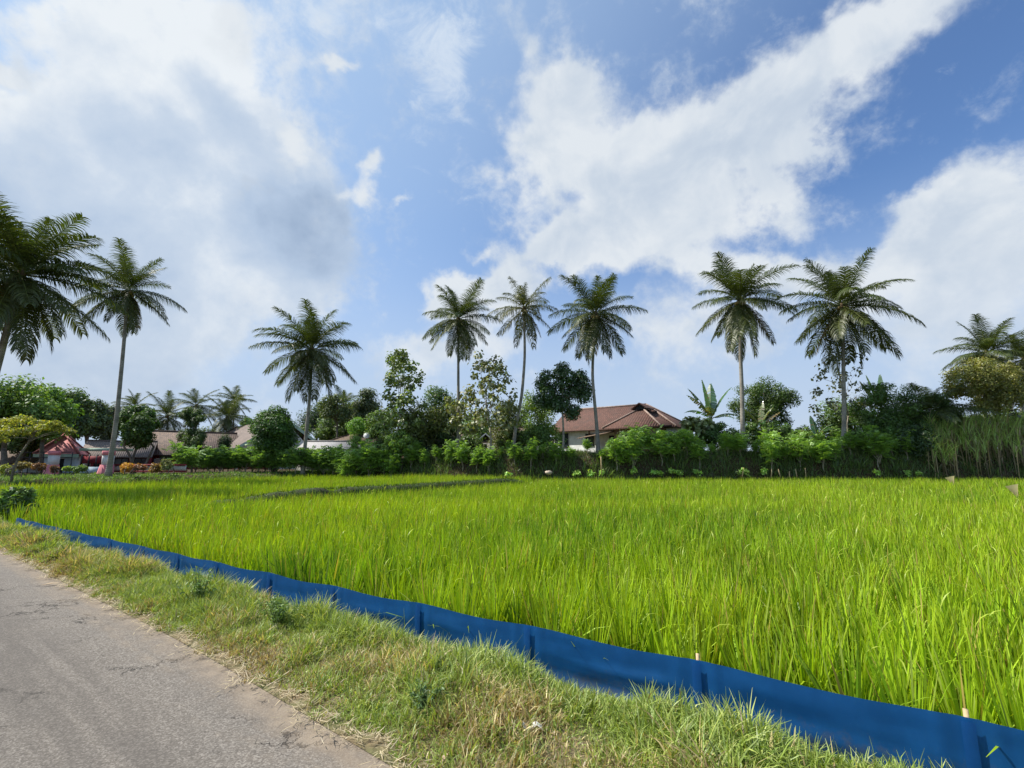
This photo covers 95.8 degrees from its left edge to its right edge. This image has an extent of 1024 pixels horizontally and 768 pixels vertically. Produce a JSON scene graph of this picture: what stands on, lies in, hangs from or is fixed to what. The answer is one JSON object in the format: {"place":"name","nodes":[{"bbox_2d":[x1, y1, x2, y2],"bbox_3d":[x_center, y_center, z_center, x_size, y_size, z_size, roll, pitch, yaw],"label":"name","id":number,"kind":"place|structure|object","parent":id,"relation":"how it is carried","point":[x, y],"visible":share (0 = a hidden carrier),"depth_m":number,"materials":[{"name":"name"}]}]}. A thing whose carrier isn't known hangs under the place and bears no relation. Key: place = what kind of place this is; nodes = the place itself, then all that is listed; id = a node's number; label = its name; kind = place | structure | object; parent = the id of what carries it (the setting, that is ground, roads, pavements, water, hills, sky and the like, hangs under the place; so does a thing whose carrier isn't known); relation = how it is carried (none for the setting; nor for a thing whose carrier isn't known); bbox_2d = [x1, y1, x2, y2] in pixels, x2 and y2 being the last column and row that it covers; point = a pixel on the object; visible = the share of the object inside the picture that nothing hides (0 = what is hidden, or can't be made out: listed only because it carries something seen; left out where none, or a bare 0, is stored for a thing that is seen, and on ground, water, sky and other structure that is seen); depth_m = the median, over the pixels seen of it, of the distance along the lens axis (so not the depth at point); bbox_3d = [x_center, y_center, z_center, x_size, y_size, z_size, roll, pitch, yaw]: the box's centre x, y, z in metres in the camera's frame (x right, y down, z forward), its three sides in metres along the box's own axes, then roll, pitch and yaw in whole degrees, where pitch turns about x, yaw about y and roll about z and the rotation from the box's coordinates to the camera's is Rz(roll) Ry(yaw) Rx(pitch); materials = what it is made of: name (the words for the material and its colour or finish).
{"place":"outdoors","nodes":[
{"label":"outdoors","id":0,"kind":"place"},
{"bbox_2d":[0,550,393,767],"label":"road","id":1,"kind":"structure","parent":0,"point":[85,684],"depth_m":3.00,"materials":[{"name":"grey asphalt"}]},
{"bbox_2d":[0,515,954,767],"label":"verge","id":2,"kind":"structure","parent":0,"point":[370,746],"depth_m":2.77,"materials":[{"name":"green plant"}]},
{"bbox_2d":[176,566,216,600],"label":"weed plant","id":3,"kind":"object","parent":2,"relation":"on","point":[199,589],"visible":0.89,"depth_m":5.00,"materials":[{"name":"green plant"}]},
{"bbox_2d":[0,543,434,767],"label":"dead straw","id":4,"kind":"object","parent":2,"relation":"on","point":[330,714],"visible":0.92,"depth_m":3.20,"materials":[{"name":"beige plant"}]},
{"bbox_2d":[257,592,304,625],"bbox_3d":[-2.186,2.106,4.320,0.380,0.306,0.424,-3,-10,17],"label":"weed plant","id":5,"kind":"object","parent":2,"relation":"on","point":[278,611],"visible":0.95,"depth_m":4.29,"materials":[{"name":"green plant"}]},
{"bbox_2d":[406,678,444,712],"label":"weed plant","id":6,"kind":"object","parent":2,"relation":"on","point":[423,693],"visible":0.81,"depth_m":2.87,"materials":[{"name":"green plant"}]},
{"bbox_2d":[16,518,1023,767],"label":"plastic fence","id":7,"kind":"object","parent":2,"relation":"on","point":[848,722],"visible":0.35,"depth_m":3.12,"materials":[{"name":"blue plastic"}]},
{"bbox_2d":[0,444,1023,487],"bbox_3d":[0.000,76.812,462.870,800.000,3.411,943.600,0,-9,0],"label":"terrain","id":8,"kind":"structure","parent":0,"point":[661,468],"depth_m":34.61,"materials":[{"name":"green plant"}]},
{"bbox_2d":[0,435,54,472],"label":"tree","id":9,"kind":"object","parent":8,"relation":"on","point":[17,445],"visible":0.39,"depth_m":40.78,"materials":[{"name":"green plant"}]},
{"bbox_2d":[0,373,64,472],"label":"broadleaf tree","id":10,"kind":"object","parent":8,"relation":"on","point":[15,402],"visible":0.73,"depth_m":35.63,"materials":[{"name":"green plant"}]},
{"bbox_2d":[0,414,77,481],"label":"spreading tree","id":11,"kind":"object","parent":8,"relation":"on","point":[43,425],"visible":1,"depth_m":26.76,"materials":[{"name":"green plant"}]},
{"bbox_2d":[0,451,97,472],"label":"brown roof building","id":12,"kind":"structure","parent":8,"relation":"on","point":[12,458],"depth_m":41.66,"materials":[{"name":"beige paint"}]},
{"bbox_2d":[16,382,85,473],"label":"broadleaf tree","id":13,"kind":"object","parent":8,"relation":"on","point":[69,412],"visible":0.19,"depth_m":40.01,"materials":[{"name":"green plant"}]},
{"bbox_2d":[43,451,61,473],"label":"gate pillar","id":14,"kind":"structure","parent":8,"relation":"on","point":[53,457],"depth_m":34.79,"materials":[{"name":"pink paint"}]},
{"bbox_2d":[33,432,90,472],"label":"guardhouse","id":15,"kind":"structure","parent":8,"relation":"on","point":[71,444],"depth_m":41.18,"materials":[{"name":"red paint"}]},
{"bbox_2d":[55,384,97,439],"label":"broadleaf tree","id":16,"kind":"object","parent":8,"relation":"on","point":[84,422],"visible":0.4,"depth_m":45.97,"materials":[{"name":"green plant"}]},
{"bbox_2d":[79,455,101,473],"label":"yard wall","id":17,"kind":"structure","parent":8,"relation":"on","point":[89,459],"depth_m":37.97,"materials":[{"name":"red paint"}]},
{"bbox_2d":[74,395,113,442],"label":"broadleaf tree","id":18,"kind":"object","parent":8,"relation":"on","point":[104,418],"visible":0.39,"depth_m":53.99,"materials":[{"name":"green plant"}]},
{"bbox_2d":[83,439,166,466],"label":"yard building","id":19,"kind":"structure","parent":8,"relation":"on","point":[141,455],"depth_m":51.89,"materials":[{"name":"red paint"}]},
{"bbox_2d":[68,237,186,476],"bbox_3d":[-27.115,-1.684,31.695,6.560,16.195,6.343,0,-9,0],"label":"coconut palm","id":20,"kind":"object","parent":8,"relation":"on","point":[130,306],"visible":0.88,"depth_m":31.90,"materials":[{"name":"green plant"}]},
{"bbox_2d":[109,389,160,414],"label":"coconut palm","id":21,"kind":"object","parent":8,"relation":"on","point":[133,399],"visible":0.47,"depth_m":75.23,"materials":[{"name":"green plant"}]},
{"bbox_2d":[117,404,162,473],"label":"round tree","id":22,"kind":"object","parent":8,"relation":"on","point":[137,425],"visible":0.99,"depth_m":38.94,"materials":[{"name":"green plant"}]},
{"bbox_2d":[114,464,186,471],"bbox_3d":[-27.738,6.439,35.424,5.646,0.608,0.160,0,-9,0],"label":"baluster fence","id":23,"kind":"object","parent":8,"relation":"on","point":[179,467],"visible":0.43,"depth_m":35.38,"materials":[{"name":"red paint"}]},
{"bbox_2d":[145,390,192,430],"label":"coconut palm","id":24,"kind":"object","parent":8,"relation":"on","point":[170,412],"visible":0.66,"depth_m":69.79,"materials":[{"name":"green plant"}]},
{"bbox_2d":[161,440,205,472],"bbox_3d":[-26.589,5.938,37.449,3.029,2.945,2.657,8,-12,-41],"label":"hedge shrub","id":25,"kind":"object","parent":8,"relation":"on","point":[186,455],"visible":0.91,"depth_m":37.30,"materials":[{"name":"green plant"}]},
{"bbox_2d":[176,407,207,472],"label":"topiary tree","id":26,"kind":"object","parent":8,"relation":"on","point":[190,436],"visible":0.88,"depth_m":41.49,"materials":[{"name":"green plant"}]},
{"bbox_2d":[152,430,237,468],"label":"school wing","id":27,"kind":"structure","parent":8,"relation":"on","point":[164,437],"depth_m":59.06,"materials":[{"name":"beige paint"}]},
{"bbox_2d":[170,388,220,429],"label":"coconut palm","id":28,"kind":"object","parent":8,"relation":"on","point":[204,409],"visible":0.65,"depth_m":75.27,"materials":[{"name":"green plant"}]},
{"bbox_2d":[202,444,239,470],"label":"hedge shrub","id":29,"kind":"object","parent":8,"relation":"on","point":[222,453],"visible":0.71,"depth_m":41.02,"materials":[{"name":"green plant"}]},
{"bbox_2d":[203,394,252,431],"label":"coconut palm","id":30,"kind":"object","parent":8,"relation":"on","point":[225,424],"visible":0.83,"depth_m":71.72,"materials":[{"name":"green plant"}]},
{"bbox_2d":[208,385,256,426],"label":"coconut palm","id":31,"kind":"object","parent":8,"relation":"on","point":[232,395],"visible":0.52,"depth_m":80.34,"materials":[{"name":"green plant"}]},
{"bbox_2d":[226,440,259,471],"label":"hedge shrub","id":32,"kind":"object","parent":8,"relation":"on","point":[243,456],"visible":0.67,"depth_m":41.38,"materials":[{"name":"green plant"}]},
{"bbox_2d":[248,447,272,472],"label":"hedge shrub","id":33,"kind":"object","parent":8,"relation":"on","point":[259,460],"visible":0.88,"depth_m":40.93,"materials":[{"name":"green plant"}]},
{"bbox_2d":[228,423,314,468],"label":"school hall","id":34,"kind":"structure","parent":8,"relation":"on","point":[244,435],"depth_m":60.97,"materials":[{"name":"white paint"}]},
{"bbox_2d":[247,404,301,472],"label":"egg shaped tree","id":35,"kind":"object","parent":8,"relation":"on","point":[270,429],"visible":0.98,"depth_m":41.43,"materials":[{"name":"green plant"}]},
{"bbox_2d":[278,441,311,473],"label":"hedge shrub","id":36,"kind":"object","parent":8,"relation":"on","point":[295,458],"visible":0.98,"depth_m":40.70,"materials":[{"name":"green plant"}]},
{"bbox_2d":[249,298,362,474],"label":"coconut palm","id":37,"kind":"object","parent":8,"relation":"on","point":[310,362],"visible":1,"depth_m":42.15,"materials":[{"name":"green plant"}]},
{"bbox_2d":[295,398,338,439],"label":"broadleaf tree","id":38,"kind":"object","parent":8,"relation":"on","point":[313,418],"visible":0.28,"depth_m":69.11,"materials":[{"name":"green plant"}]},
{"bbox_2d":[306,445,335,475],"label":"hedge shrub","id":39,"kind":"object","parent":8,"relation":"on","point":[321,466],"visible":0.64,"depth_m":41.42,"materials":[{"name":"green plant"}]},
{"bbox_2d":[295,440,352,470],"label":"grey shed","id":40,"kind":"structure","parent":8,"relation":"on","point":[318,444],"depth_m":51.37,"materials":[{"name":"beige paint"}]},
{"bbox_2d":[299,418,353,439],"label":"broadleaf tree","id":41,"kind":"object","parent":8,"relation":"on","point":[325,423],"visible":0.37,"depth_m":61.95,"materials":[{"name":"green plant"}]},
{"bbox_2d":[319,443,347,473],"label":"hedge shrub","id":42,"kind":"object","parent":8,"relation":"on","point":[339,447],"visible":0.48,"depth_m":41.29,"materials":[{"name":"green plant"}]},
{"bbox_2d":[316,393,357,437],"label":"broadleaf tree","id":43,"kind":"object","parent":8,"relation":"on","point":[329,411],"visible":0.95,"depth_m":59.52,"materials":[{"name":"green plant"}]},
{"bbox_2d":[345,416,366,436],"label":"bush","id":44,"kind":"object","parent":8,"relation":"on","point":[357,426],"visible":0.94,"depth_m":56.61,"materials":[{"name":"green plant"}]},
{"bbox_2d":[346,439,383,475],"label":"hedge shrub","id":45,"kind":"object","parent":8,"relation":"on","point":[368,463],"visible":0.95,"depth_m":37.70,"materials":[{"name":"green plant"}]},
{"bbox_2d":[348,387,382,430],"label":"broadleaf tree","id":46,"kind":"object","parent":8,"relation":"on","point":[366,404],"visible":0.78,"depth_m":61.54,"materials":[{"name":"green plant"}]},
{"bbox_2d":[362,407,400,438],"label":"broadleaf tree","id":47,"kind":"object","parent":8,"relation":"on","point":[373,431],"visible":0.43,"depth_m":55.05,"materials":[{"name":"green plant"}]},
{"bbox_2d":[379,448,402,474],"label":"hedge shrub","id":48,"kind":"object","parent":8,"relation":"on","point":[392,463],"visible":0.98,"depth_m":37.70,"materials":[{"name":"green plant"}]},
{"bbox_2d":[380,428,417,471],"bbox_3d":[-9.368,5.591,38.697,3.088,3.873,2.607,0,-9,0],"label":"leafy shrub","id":49,"kind":"object","parent":8,"relation":"on","point":[395,443],"visible":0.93,"depth_m":38.29,"materials":[{"name":"green plant"}]},
{"bbox_2d":[372,348,428,436],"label":"leaved tree","id":50,"kind":"object","parent":8,"relation":"on","point":[401,359],"visible":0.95,"depth_m":39.94,"materials":[{"name":"green plant"}]},
{"bbox_2d":[391,401,449,453],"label":"broadleaf tree","id":51,"kind":"object","parent":8,"relation":"on","point":[423,431],"visible":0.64,"depth_m":40.52,"materials":[{"name":"green plant"}]},
{"bbox_2d":[418,385,464,452],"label":"broadleaf tree","id":52,"kind":"object","parent":8,"relation":"on","point":[438,395],"visible":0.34,"depth_m":42.66,"materials":[{"name":"green plant"}]},
{"bbox_2d":[439,390,479,446],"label":"leaved tree","id":53,"kind":"object","parent":8,"relation":"on","point":[452,418],"visible":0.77,"depth_m":38.69,"materials":[{"name":"green plant"}]},
{"bbox_2d":[421,277,502,446],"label":"coconut palm","id":54,"kind":"object","parent":8,"relation":"on","point":[457,327],"visible":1,"depth_m":40.55,"materials":[{"name":"green plant"}]},
{"bbox_2d":[453,440,472,470],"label":"hedge shrub","id":55,"kind":"object","parent":8,"relation":"on","point":[462,452],"visible":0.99,"depth_m":35.98,"materials":[{"name":"green plant"}]},
{"bbox_2d":[453,350,521,449],"bbox_3d":[-1.927,1.395,37.306,5.717,8.610,5.535,0,-9,0],"label":"leaved tree","id":56,"kind":"object","parent":8,"relation":"on","point":[482,367],"visible":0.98,"depth_m":36.92,"materials":[{"name":"green plant"}]},
{"bbox_2d":[486,397,527,451],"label":"broadleaf tree","id":57,"kind":"object","parent":8,"relation":"on","point":[511,417],"visible":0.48,"depth_m":40.59,"materials":[{"name":"green plant"}]},
{"bbox_2d":[487,277,557,450],"bbox_3d":[0.944,-1.710,38.039,6.039,15.116,6.825,0,-9,0],"label":"coconut palm","id":58,"kind":"object","parent":8,"relation":"on","point":[526,317],"visible":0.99,"depth_m":38.68,"materials":[{"name":"green plant"}]},
{"bbox_2d":[523,436,542,462],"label":"hedge shrub","id":59,"kind":"object","parent":8,"relation":"on","point":[531,451],"visible":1,"depth_m":34.41,"materials":[{"name":"green plant"}]},
{"bbox_2d":[520,388,561,450],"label":"broadleaf tree","id":60,"kind":"object","parent":8,"relation":"on","point":[537,415],"visible":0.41,"depth_m":43.00,"materials":[{"name":"green plant"}]},
{"bbox_2d":[517,418,565,448],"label":"broadleaf tree","id":61,"kind":"object","parent":8,"relation":"on","point":[541,433],"visible":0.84,"depth_m":38.39,"materials":[{"name":"green plant"}]},
{"bbox_2d":[530,361,595,447],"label":"jackfruit tree","id":62,"kind":"object","parent":8,"relation":"on","point":[575,386],"visible":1,"depth_m":38.15,"materials":[{"name":"green plant"}]},
{"bbox_2d":[547,272,647,452],"bbox_3d":[6.709,-1.550,38.261,7.744,14.972,7.758,8,-12,-40],"label":"coconut palm","id":63,"kind":"object","parent":8,"relation":"on","point":[594,327],"visible":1,"depth_m":38.27,"materials":[{"name":"green plant"}]},
{"bbox_2d":[604,436,627,470],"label":"hedge shrub","id":64,"kind":"object","parent":8,"relation":"on","point":[612,445],"visible":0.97,"depth_m":34.17,"materials":[{"name":"green plant"}]},
{"bbox_2d":[553,403,693,451],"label":"tiled house","id":65,"kind":"structure","parent":8,"relation":"on","point":[612,420],"depth_m":46.99,"materials":[{"name":"brown tile"}]},
{"bbox_2d":[617,423,651,469],"bbox_3d":[9.034,4.795,34.531,2.905,3.832,2.372,8,-12,-38],"label":"hedge shrub","id":66,"kind":"object","parent":8,"relation":"on","point":[633,443],"visible":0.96,"depth_m":34.26,"materials":[{"name":"green plant"}]},
{"bbox_2d":[647,424,674,464],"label":"hedge shrub","id":67,"kind":"object","parent":8,"relation":"on","point":[658,438],"visible":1,"depth_m":34.72,"materials":[{"name":"green plant"}]},
{"bbox_2d":[679,415,714,440],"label":"leaved shrub","id":68,"kind":"object","parent":8,"relation":"on","point":[695,425],"visible":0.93,"depth_m":37.30,"materials":[{"name":"green plant"}]},
{"bbox_2d":[686,435,708,468],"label":"hedge shrub","id":69,"kind":"object","parent":8,"relation":"on","point":[698,448],"visible":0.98,"depth_m":34.54,"materials":[{"name":"green plant"}]},
{"bbox_2d":[686,380,738,420],"bbox_3d":[16.759,2.660,38.584,4.598,6.276,2.751,0,-9,0],"label":"banana plant","id":70,"kind":"object","parent":8,"relation":"on","point":[710,408],"visible":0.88,"depth_m":39.24,"materials":[{"name":"green plant"}]},
{"bbox_2d":[696,421,739,448],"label":"leafy shrub","id":71,"kind":"object","parent":8,"relation":"on","point":[710,435],"visible":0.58,"depth_m":37.25,"materials":[{"name":"green plant"}]},
{"bbox_2d":[717,429,738,454],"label":"hedge shrub","id":72,"kind":"object","parent":8,"relation":"on","point":[728,441],"visible":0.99,"depth_m":35.26,"materials":[{"name":"green plant"}]},
{"bbox_2d":[692,251,799,453],"bbox_3d":[18.955,-2.806,37.379,8.696,17.034,7.997,4,-10,-25],"label":"coconut palm","id":73,"kind":"object","parent":8,"relation":"on","point":[741,314],"visible":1,"depth_m":37.17,"materials":[{"name":"green plant"}]},
{"bbox_2d":[726,375,802,427],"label":"broadleaf tree","id":74,"kind":"object","parent":8,"relation":"on","point":[769,397],"visible":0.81,"depth_m":42.63,"materials":[{"name":"green plant"}]},
{"bbox_2d":[752,428,784,468],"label":"hedge shrub","id":75,"kind":"object","parent":8,"relation":"on","point":[769,447],"visible":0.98,"depth_m":34.37,"materials":[{"name":"green plant"}]},
{"bbox_2d":[745,419,792,445],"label":"leafy shrub","id":76,"kind":"object","parent":8,"relation":"on","point":[751,429],"visible":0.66,"depth_m":37.60,"materials":[{"name":"green plant"}]},
{"bbox_2d":[781,432,812,470],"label":"hedge shrub","id":77,"kind":"object","parent":8,"relation":"on","point":[798,445],"visible":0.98,"depth_m":34.57,"materials":[{"name":"green plant"}]},
{"bbox_2d":[785,425,839,443],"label":"leafy shrub","id":78,"kind":"object","parent":8,"relation":"on","point":[807,435],"visible":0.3,"depth_m":40.01,"materials":[{"name":"green plant"}]},
{"bbox_2d":[807,437,839,471],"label":"hedge shrub","id":79,"kind":"object","parent":8,"relation":"on","point":[822,450],"visible":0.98,"depth_m":34.42,"materials":[{"name":"green plant"}]},
{"bbox_2d":[808,335,871,431],"bbox_3d":[27.719,0.704,39.145,4.621,10.516,6.356,-7,-11,35],"label":"leaved tree","id":80,"kind":"object","parent":8,"relation":"on","point":[820,392],"visible":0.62,"depth_m":38.58,"materials":[{"name":"green plant"}]},
{"bbox_2d":[814,395,867,449],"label":"broadleaf tree","id":81,"kind":"object","parent":8,"relation":"on","point":[833,418],"visible":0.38,"depth_m":41.56,"materials":[{"name":"green plant"}]},
{"bbox_2d":[776,247,926,450],"bbox_3d":[27.495,-2.704,37.320,8.778,16.872,9.262,7,-12,-36],"label":"coconut palm","id":82,"kind":"object","parent":8,"relation":"on","point":[839,325],"visible":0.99,"depth_m":37.44,"materials":[{"name":"green plant"}]},
{"bbox_2d":[856,425,899,470],"bbox_3d":[27.505,4.819,34.864,2.772,3.464,2.616,-6,-11,34],"label":"hedge shrub","id":83,"kind":"object","parent":8,"relation":"on","point":[882,445],"visible":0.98,"depth_m":34.57,"materials":[{"name":"green plant"}]},
{"bbox_2d":[849,419,907,452],"bbox_3d":[28.761,4.240,36.458,4.512,2.910,2.801,0,-9,0],"label":"leafy shrub","id":84,"kind":"object","parent":8,"relation":"on","point":[889,429],"visible":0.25,"depth_m":36.01,"materials":[{"name":"green plant"}]},
{"bbox_2d":[838,382,943,438],"bbox_3d":[30.839,2.706,37.520,6.753,6.108,5.452,0,-9,0],"label":"feathery tree","id":85,"kind":"object","parent":8,"relation":"on","point":[886,416],"visible":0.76,"depth_m":36.86,"materials":[{"name":"green plant"}]},
{"bbox_2d":[889,420,940,459],"bbox_3d":[30.746,4.555,35.528,3.815,3.635,3.239,8,-12,-39],"label":"leafy shrub","id":86,"kind":"object","parent":8,"relation":"on","point":[922,437],"visible":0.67,"depth_m":34.98,"materials":[{"name":"green plant"}]},
{"bbox_2d":[898,391,974,445],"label":"feathery tree","id":87,"kind":"object","parent":8,"relation":"on","point":[946,401],"visible":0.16,"depth_m":37.16,"materials":[{"name":"green plant"}]},
{"bbox_2d":[896,382,998,423],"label":"coconut palm","id":88,"kind":"object","parent":8,"relation":"on","point":[925,403],"visible":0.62,"depth_m":36.45,"materials":[{"name":"green plant"}]},
{"bbox_2d":[917,405,1023,479],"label":"sugarcane","id":89,"kind":"object","parent":8,"relation":"on","point":[1006,428],"visible":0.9,"depth_m":35.03,"materials":[{"name":"green plant"}]},
{"bbox_2d":[934,313,1023,382],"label":"coconut palm","id":90,"kind":"object","parent":8,"relation":"on","point":[986,345],"visible":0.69,"depth_m":40.56,"materials":[{"name":"green plant"}]},
{"bbox_2d":[938,354,1023,445],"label":"broadleaf tree","id":91,"kind":"object","parent":8,"relation":"on","point":[987,387],"visible":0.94,"depth_m":36.33,"materials":[{"name":"green plant"}]},
{"bbox_2d":[991,333,1023,411],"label":"coconut palm","id":92,"kind":"object","parent":8,"relation":"on","point":[1020,360],"visible":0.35,"depth_m":42.74,"materials":[{"name":"green plant"}]},
{"bbox_2d":[0,0,1023,450],"label":"sky","id":93,"kind":"structure","parent":0,"point":[357,159],"materials":[{"name":"blue"}]},
{"label":"ground","id":94,"kind":"structure","parent":0,"visible":0},
{"bbox_2d":[0,485,38,519],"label":"leafy bush","id":95,"kind":"object","parent":94,"relation":"on","point":[22,495],"visible":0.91,"depth_m":13.09,"materials":[{"name":"green plant"}]},
{"bbox_2d":[0,191,129,370],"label":"coconut palm","id":96,"kind":"object","parent":94,"relation":"on","point":[24,253],"visible":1,"depth_m":21.00,"materials":[{"name":"green plant"}]},
{"bbox_2d":[337,449,358,476],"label":"hedge shrub","id":97,"kind":"object","parent":94,"relation":"on","point":[346,469],"visible":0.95,"depth_m":37.88,"materials":[{"name":"green plant"}]},
{"bbox_2d":[193,479,519,507],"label":"field bund","id":98,"kind":"structure","parent":94,"relation":"on","point":[324,491],"depth_m":19.46,"materials":[{"name":"soil"}]},
{"bbox_2d":[0,472,1023,756],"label":"rice crop","id":99,"kind":"object","parent":94,"relation":"on","point":[900,592],"visible":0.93,"depth_m":6.45,"materials":[{"name":"green plant"}]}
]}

